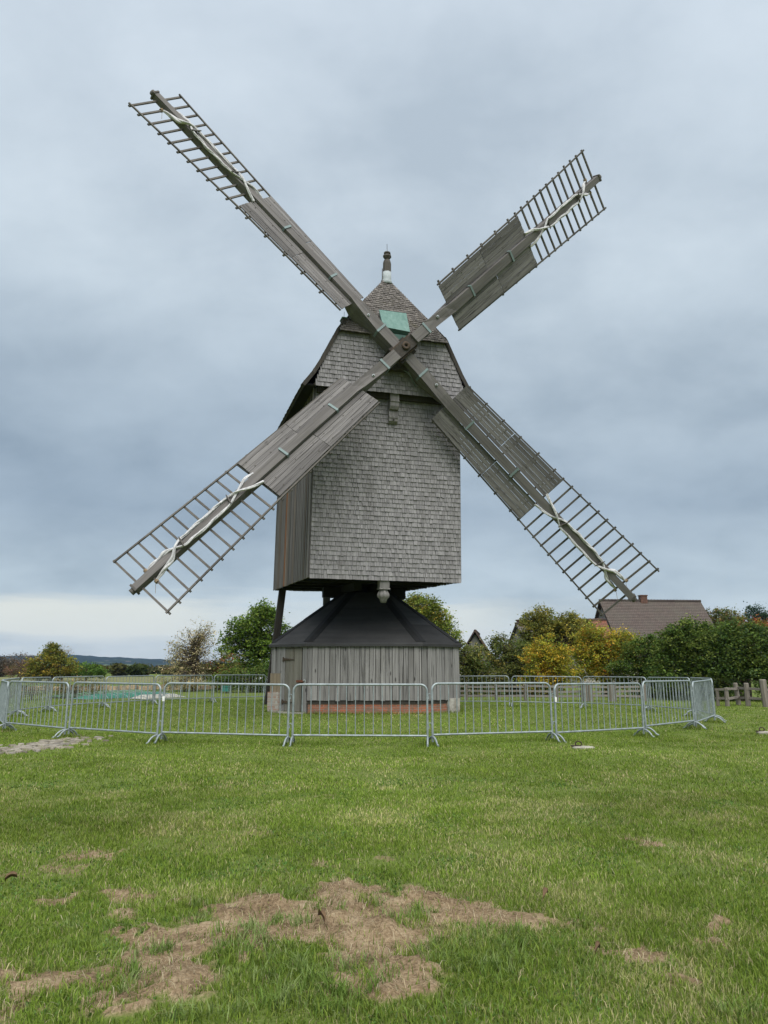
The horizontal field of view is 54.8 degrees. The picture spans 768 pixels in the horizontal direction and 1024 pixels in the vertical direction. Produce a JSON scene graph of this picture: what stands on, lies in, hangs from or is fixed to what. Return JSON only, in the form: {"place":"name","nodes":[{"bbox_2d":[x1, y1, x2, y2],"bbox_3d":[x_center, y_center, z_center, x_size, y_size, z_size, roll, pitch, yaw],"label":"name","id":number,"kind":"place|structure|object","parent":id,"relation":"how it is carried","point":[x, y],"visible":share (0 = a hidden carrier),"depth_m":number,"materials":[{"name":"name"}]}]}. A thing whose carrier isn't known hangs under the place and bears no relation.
{"place":"outdoors","nodes":[
{"label":"outdoors","id":0,"kind":"place"},
{"bbox_2d":[0,735,112,753],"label":"cobble path","id":1,"kind":"structure","parent":0,"point":[52,744],"depth_m":13.44,"materials":[{"name":"stone"}]},
{"bbox_2d":[0,676,249,682],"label":"field","id":2,"kind":"structure","parent":0,"point":[137,679],"depth_m":88.95,"materials":[{"name":"green plant"}]},
{"bbox_2d":[0,652,19,676],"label":"tree","id":3,"kind":"object","parent":2,"relation":"on","point":[3,664],"visible":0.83,"depth_m":113.33,"materials":[{"name":"brown plant"}]},
{"bbox_2d":[3,664,35,678],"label":"hedge bush","id":4,"kind":"object","parent":2,"relation":"on","point":[11,670],"visible":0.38,"depth_m":89.62,"materials":[{"name":"brown plant"}]},
{"bbox_2d":[5,652,35,676],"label":"tree","id":5,"kind":"object","parent":2,"relation":"on","point":[17,662],"visible":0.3,"depth_m":117.25,"materials":[{"name":"brown plant"}]},
{"bbox_2d":[19,641,82,680],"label":"field maple","id":6,"kind":"object","parent":2,"relation":"on","point":[52,662],"visible":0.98,"depth_m":77.86,"materials":[{"name":"green plant"}]},
{"bbox_2d":[73,661,110,679],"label":"hedge bush","id":7,"kind":"object","parent":2,"relation":"on","point":[95,670],"visible":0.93,"depth_m":81.91,"materials":[{"name":"green plant"}]},
{"bbox_2d":[14,685,249,690],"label":"field","id":8,"kind":"structure","parent":0,"point":[140,685],"depth_m":48.30,"materials":[{"name":"green plant"}]},
{"bbox_2d":[22,685,211,690],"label":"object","id":9,"kind":"object","parent":8,"relation":"on","point":[127,687],"visible":0.27,"depth_m":46.82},
{"bbox_2d":[0,655,755,666],"bbox_3d":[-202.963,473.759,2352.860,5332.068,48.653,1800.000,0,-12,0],"label":"hill","id":10,"kind":"structure","parent":0,"point":[101,661],"depth_m":2328.35,"materials":[{"name":"green plant"}]},
{"bbox_2d":[0,672,767,1023],"bbox_3d":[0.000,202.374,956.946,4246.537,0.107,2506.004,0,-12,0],"label":"ground","id":11,"kind":"structure","parent":0,"point":[222,912],"depth_m":5.12,"materials":[{"name":"green plant"}]},
{"bbox_2d":[0,680,12,728],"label":"crowd barrier","id":12,"kind":"object","parent":11,"relation":"on","point":[3,692],"visible":0.96,"depth_m":17.50,"materials":[{"name":"metal"}]},
{"bbox_2d":[2,871,16,883],"bbox_3d":[-2.478,2.421,4.898,0.098,0.078,0.030,0,-5,-12],"label":"fallen leaf","id":13,"kind":"object","parent":11,"relation":"on","point":[11,874],"visible":1,"depth_m":4.90,"materials":[{"name":"brown plant"}]},
{"bbox_2d":[3,678,26,721],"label":"crowd barrier","id":14,"kind":"object","parent":11,"relation":"on","point":[17,694],"visible":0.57,"depth_m":20.98,"materials":[{"name":"metal"}]},
{"bbox_2d":[10,678,53,699],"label":"dry plants","id":15,"kind":"object","parent":11,"relation":"on","point":[30,694],"visible":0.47,"depth_m":32.56,"materials":[{"name":"beige plant"}]},
{"bbox_2d":[11,677,54,715],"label":"crowd barrier","id":16,"kind":"object","parent":11,"relation":"on","point":[48,701],"visible":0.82,"depth_m":22.85,"materials":[{"name":"metal"}]},
{"bbox_2d":[0,681,75,737],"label":"crowd barrier","id":17,"kind":"object","parent":11,"relation":"on","point":[9,723],"visible":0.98,"depth_m":15.97,"materials":[{"name":"metal"}]},
{"bbox_2d":[46,676,108,711],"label":"crowd barrier","id":18,"kind":"object","parent":11,"relation":"on","point":[103,696],"visible":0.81,"depth_m":25.26,"materials":[{"name":"metal"}]},
{"bbox_2d":[45,675,109,697],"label":"dry plants","id":19,"kind":"object","parent":11,"relation":"on","point":[75,690],"visible":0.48,"depth_m":34.49,"materials":[{"name":"beige plant"}]},
{"bbox_2d":[41,690,169,698],"bbox_3d":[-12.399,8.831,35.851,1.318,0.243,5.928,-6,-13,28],"label":"netted bed","id":20,"kind":"object","parent":11,"relation":"on","point":[108,695],"visible":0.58,"depth_m":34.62,"materials":[{"name":"fabric"}]},
{"bbox_2d":[56,681,164,743],"bbox_3d":[-5.389,3.950,14.699,2.585,1.115,0.551,-6,-14,28],"label":"crowd barrier","id":21,"kind":"object","parent":11,"relation":"on","point":[120,730],"visible":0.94,"depth_m":14.68,"materials":[{"name":"metal"}]},
{"bbox_2d":[100,675,156,706],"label":"crowd barrier","id":22,"kind":"object","parent":11,"relation":"on","point":[128,692],"visible":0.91,"depth_m":27.59,"materials":[{"name":"metal"}]},
{"bbox_2d":[0,662,262,676],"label":"wood","id":23,"kind":"object","parent":11,"relation":"on","point":[122,669],"visible":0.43,"depth_m":121.45,"materials":[{"name":"green plant"}]},
{"bbox_2d":[127,693,185,698],"bbox_3d":[-10.649,8.647,34.868,0.919,0.199,2.929,-6,-13,26],"label":"netted bed","id":24,"kind":"object","parent":11,"relation":"on","point":[144,696],"visible":0.69,"depth_m":34.27,"materials":[{"name":"fabric"}]},
{"bbox_2d":[154,662,202,691],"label":"hedge bush","id":25,"kind":"object","parent":11,"relation":"on","point":[181,680],"visible":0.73,"depth_m":43.76,"materials":[{"name":"green plant"}]},
{"bbox_2d":[154,675,213,704],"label":"crowd barrier","id":26,"kind":"object","parent":11,"relation":"on","point":[211,699],"visible":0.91,"depth_m":29.54,"materials":[{"name":"metal"}]},
{"bbox_2d":[163,617,218,690],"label":"birch tree","id":27,"kind":"object","parent":11,"relation":"on","point":[193,653],"visible":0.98,"depth_m":45.01,"materials":[{"name":"green plant"}]},
{"bbox_2d":[154,682,290,746],"bbox_3d":[-3.004,3.773,13.883,2.585,1.115,0.551,-1,-12,10],"label":"crowd barrier","id":28,"kind":"object","parent":11,"relation":"on","point":[287,738],"visible":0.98,"depth_m":13.88,"materials":[{"name":"metal"}]},
{"bbox_2d":[222,686,229,693],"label":"feeder box","id":29,"kind":"object","parent":11,"relation":"on","point":[227,688],"visible":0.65,"depth_m":40.74,"materials":[{"name":"teal paint"}]},
{"bbox_2d":[200,649,252,690],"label":"hedge bush","id":30,"kind":"object","parent":11,"relation":"on","point":[218,664],"visible":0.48,"depth_m":45.81,"materials":[{"name":"green plant"}]},
{"bbox_2d":[204,660,269,692],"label":"hedge bush","id":31,"kind":"object","parent":11,"relation":"on","point":[257,672],"visible":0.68,"depth_m":42.70,"materials":[{"name":"green plant"}]},
{"bbox_2d":[212,674,265,701],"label":"crowd barrier","id":32,"kind":"object","parent":11,"relation":"on","point":[235,685],"visible":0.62,"depth_m":31.07,"materials":[{"name":"metal"}]},
{"bbox_2d":[213,597,290,688],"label":"maple tree","id":33,"kind":"object","parent":11,"relation":"on","point":[260,617],"visible":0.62,"depth_m":48.76,"materials":[{"name":"green plant"}]},
{"bbox_2d":[253,678,264,691],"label":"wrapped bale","id":34,"kind":"object","parent":11,"relation":"on","point":[261,690],"visible":0.11,"depth_m":44.06},
{"bbox_2d":[318,909,325,928],"bbox_3d":[-0.335,2.209,4.031,0.030,0.078,0.098,17,-16,-34],"label":"fallen leaf","id":35,"kind":"object","parent":11,"relation":"on","point":[322,913],"visible":1,"depth_m":4.04,"materials":[{"name":"brown plant"}]},
{"bbox_2d":[288,683,428,746],"bbox_3d":[-0.466,3.714,13.577,2.585,1.115,0.551,-1,-11,3],"label":"crowd barrier","id":36,"kind":"object","parent":11,"relation":"on","point":[292,739],"visible":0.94,"depth_m":13.58,"materials":[{"name":"metal"}]},
{"bbox_2d":[112,90,658,713],"bbox_3d":[-0.727,-2.671,26.715,16.776,19.109,10.195,3,-12,-16],"label":"windmill","id":37,"kind":"object","parent":11,"relation":"on","point":[352,462],"visible":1,"depth_m":23.19,"materials":[{"name":"grey wood"}]},
{"bbox_2d":[281,648,305,711],"bbox_3d":[-2.846,5.284,23.362,1.062,1.940,0.123,-10,-15,39],"label":"door","id":38,"kind":"structure","parent":37,"relation":"in","point":[293,656],"depth_m":23.43,"materials":[{"name":"wood"}]},
{"bbox_2d":[403,592,466,645],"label":"lime tree","id":39,"kind":"object","parent":11,"relation":"on","point":[431,610],"visible":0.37,"depth_m":57.00,"materials":[{"name":"green plant"}]},
{"bbox_2d":[457,638,512,694],"bbox_3d":[4.506,7.760,37.248,3.953,3.133,3.004,0,-12,0],"label":"plum tree","id":40,"kind":"object","parent":11,"relation":"on","point":[473,663],"visible":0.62,"depth_m":36.85,"materials":[{"name":"green plant"}]},
{"bbox_2d":[460,675,511,706],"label":"crowd barrier","id":41,"kind":"object","parent":11,"relation":"on","point":[499,676],"visible":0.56,"depth_m":27.32,"materials":[{"name":"metal"}]},
{"bbox_2d":[428,682,560,746],"bbox_3d":[2.030,3.763,13.891,2.585,1.115,0.551,4,-13,-18],"label":"crowd barrier","id":42,"kind":"object","parent":11,"relation":"on","point":[433,737],"visible":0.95,"depth_m":13.88,"materials":[{"name":"metal"}]},
{"bbox_2d":[479,630,543,694],"bbox_3d":[6.598,7.813,38.216,4.215,3.427,2.993,0,-12,0],"label":"plum tree","id":43,"kind":"object","parent":11,"relation":"on","point":[505,652],"visible":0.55,"depth_m":37.88,"materials":[{"name":"green plant"}]},
{"bbox_2d":[460,684,580,700],"bbox_3d":[5.727,7.817,32.061,6.003,0.882,0.141,-2,-12,10],"label":"paddock fence","id":44,"kind":"object","parent":11,"relation":"on","point":[494,695],"visible":0.45,"depth_m":32.02,"materials":[{"name":"grey wood"}]},
{"bbox_2d":[541,887,547,901],"bbox_3d":[0.980,2.336,4.517,0.030,0.078,0.098,1,-7,33],"label":"fallen leaf","id":45,"kind":"object","parent":11,"relation":"on","point":[545,890],"visible":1,"depth_m":4.54,"materials":[{"name":"brown plant"}]},
{"bbox_2d":[511,676,582,707],"bbox_3d":[5.879,6.485,26.721,2.585,1.115,0.551,-4,-13,19],"label":"crowd barrier","id":46,"kind":"object","parent":11,"relation":"on","point":[548,689],"visible":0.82,"depth_m":26.72,"materials":[{"name":"metal"}]},
{"bbox_2d":[513,630,586,694],"bbox_3d":[8.017,7.456,36.207,3.568,3.302,2.338,0,-12,0],"label":"cherry tree","id":47,"kind":"object","parent":11,"relation":"on","point":[546,662],"visible":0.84,"depth_m":35.96,"materials":[{"name":"yellow plant"}]},
{"bbox_2d":[510,602,605,690],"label":"apple tree","id":48,"kind":"object","parent":11,"relation":"on","point":[562,627],"visible":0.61,"depth_m":42.17,"materials":[{"name":"green plant"}]},
{"bbox_2d":[571,741,594,748],"bbox_3d":[3.478,4.096,12.949,0.401,0.186,0.256,0,-12,0],"label":"anchor stone","id":49,"kind":"object","parent":11,"relation":"on","point":[575,746],"visible":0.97,"depth_m":12.91,"materials":[{"name":"stone"}]},
{"bbox_2d":[590,941,599,958],"bbox_3d":[1.034,2.148,3.628,0.080,0.080,0.017,6,-13,-28],"label":"fallen leaf","id":50,"kind":"object","parent":11,"relation":"on","point":[597,944],"visible":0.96,"depth_m":3.64,"materials":[{"name":"brown plant"}]},
{"bbox_2d":[547,682,654,741],"bbox_3d":[4.343,4.007,14.906,2.585,1.115,0.551,7,-14,-31],"label":"crowd barrier","id":51,"kind":"object","parent":11,"relation":"on","point":[642,728],"visible":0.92,"depth_m":14.89,"materials":[{"name":"metal"}]},
{"bbox_2d":[563,620,642,694],"bbox_3d":[11.026,7.341,37.216,4.393,3.940,2.909,0,-12,0],"label":"cherry tree","id":52,"kind":"object","parent":11,"relation":"on","point":[598,652],"visible":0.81,"depth_m":37.03,"materials":[{"name":"yellow plant"}]},
{"bbox_2d":[582,682,646,701],"bbox_3d":[9.731,7.659,31.405,2.784,0.922,0.356,0,-12,0],"label":"paddock gate fence","id":53,"kind":"object","parent":11,"relation":"on","point":[588,695],"visible":0.55,"depth_m":31.33,"materials":[{"name":"grey wood"}]},
{"bbox_2d":[580,676,650,709],"bbox_3d":[7.890,6.192,25.340,0.551,1.115,2.585,10,-16,-38],"label":"crowd barrier","id":54,"kind":"object","parent":11,"relation":"on","point":[615,677],"visible":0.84,"depth_m":25.37,"materials":[{"name":"metal"}]},
{"bbox_2d":[602,632,687,697],"bbox_3d":[12.740,7.344,35.778,4.550,3.343,3.017,0,-12,0],"label":"hazel bush","id":55,"kind":"object","parent":11,"relation":"on","point":[633,663],"visible":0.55,"depth_m":35.50,"materials":[{"name":"green plant"}]},
{"bbox_2d":[637,680,706,735],"bbox_3d":[6.331,4.308,16.451,0.551,1.115,2.585,-13,-17,43],"label":"crowd barrier","id":56,"kind":"object","parent":11,"relation":"on","point":[693,721],"visible":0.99,"depth_m":16.45,"materials":[{"name":"metal"}]},
{"bbox_2d":[645,677,698,713],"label":"crowd barrier","id":57,"kind":"object","parent":11,"relation":"on","point":[686,678],"visible":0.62,"depth_m":23.04,"materials":[{"name":"metal"}]},
{"bbox_2d":[643,613,735,700],"bbox_3d":[13.813,6.468,32.963,4.671,3.912,3.310,-3,-12,13],"label":"hornbeam bush","id":58,"kind":"object","parent":11,"relation":"on","point":[681,642],"visible":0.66,"depth_m":32.49,"materials":[{"name":"green plant"}]},
{"bbox_2d":[685,677,726,720],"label":"crowd barrier","id":59,"kind":"object","parent":11,"relation":"on","point":[694,678],"visible":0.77,"depth_m":20.70,"materials":[{"name":"metal"}]},
{"bbox_2d":[688,679,724,727],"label":"crowd barrier","id":60,"kind":"object","parent":11,"relation":"on","point":[710,701],"visible":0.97,"depth_m":18.35,"materials":[{"name":"metal"}]},
{"bbox_2d":[706,603,747,628],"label":"oak tree","id":61,"kind":"object","parent":11,"relation":"on","point":[722,616],"visible":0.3,"depth_m":93.46,"materials":[{"name":"green plant"}]},
{"bbox_2d":[690,616,767,700],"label":"hornbeam bush","id":62,"kind":"object","parent":11,"relation":"on","point":[741,653],"visible":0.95,"depth_m":31.49,"materials":[{"name":"green plant"}]},
{"bbox_2d":[714,679,767,706],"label":"rail fence","id":63,"kind":"object","parent":11,"relation":"on","point":[762,689],"visible":0.85,"depth_m":27.55,"materials":[{"name":"grey wood"}]},
{"bbox_2d":[735,614,767,682],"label":"rowan tree","id":64,"kind":"object","parent":11,"relation":"on","point":[758,621],"visible":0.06,"depth_m":69.14,"materials":[{"name":"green plant"}]},
{"bbox_2d":[742,601,767,622],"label":"spruce tree","id":65,"kind":"object","parent":11,"relation":"on","point":[762,615],"visible":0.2,"depth_m":99.05,"materials":[{"name":"green plant"}]},
{"bbox_2d":[755,727,767,734],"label":"anchor stone","id":66,"kind":"object","parent":11,"relation":"on","point":[759,731],"visible":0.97,"depth_m":15.94,"materials":[{"name":"stone"}]},
{"bbox_2d":[0,0,767,661],"label":"sky","id":67,"kind":"structure","parent":0,"point":[152,336],"materials":[{"name":"grey"}]},
{"bbox_2d":[461,629,502,681],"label":"farm house","id":68,"kind":"structure","parent":0,"point":[475,637],"depth_m":69.09,"materials":[{"name":"grey tile"}]},
{"bbox_2d":[508,619,564,670],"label":"farm house","id":69,"kind":"structure","parent":0,"point":[515,628],"depth_m":83.23,"materials":[{"name":"grey tile"}]},
{"bbox_2d":[567,618,612,682],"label":"farm shed","id":70,"kind":"structure","parent":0,"point":[603,621],"depth_m":72.21,"materials":[{"name":"red tile"}]},
{"bbox_2d":[595,595,714,682],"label":"barn","id":71,"kind":"structure","parent":0,"point":[642,614],"depth_m":74.75,"materials":[{"name":"brown tile"}]}
]}

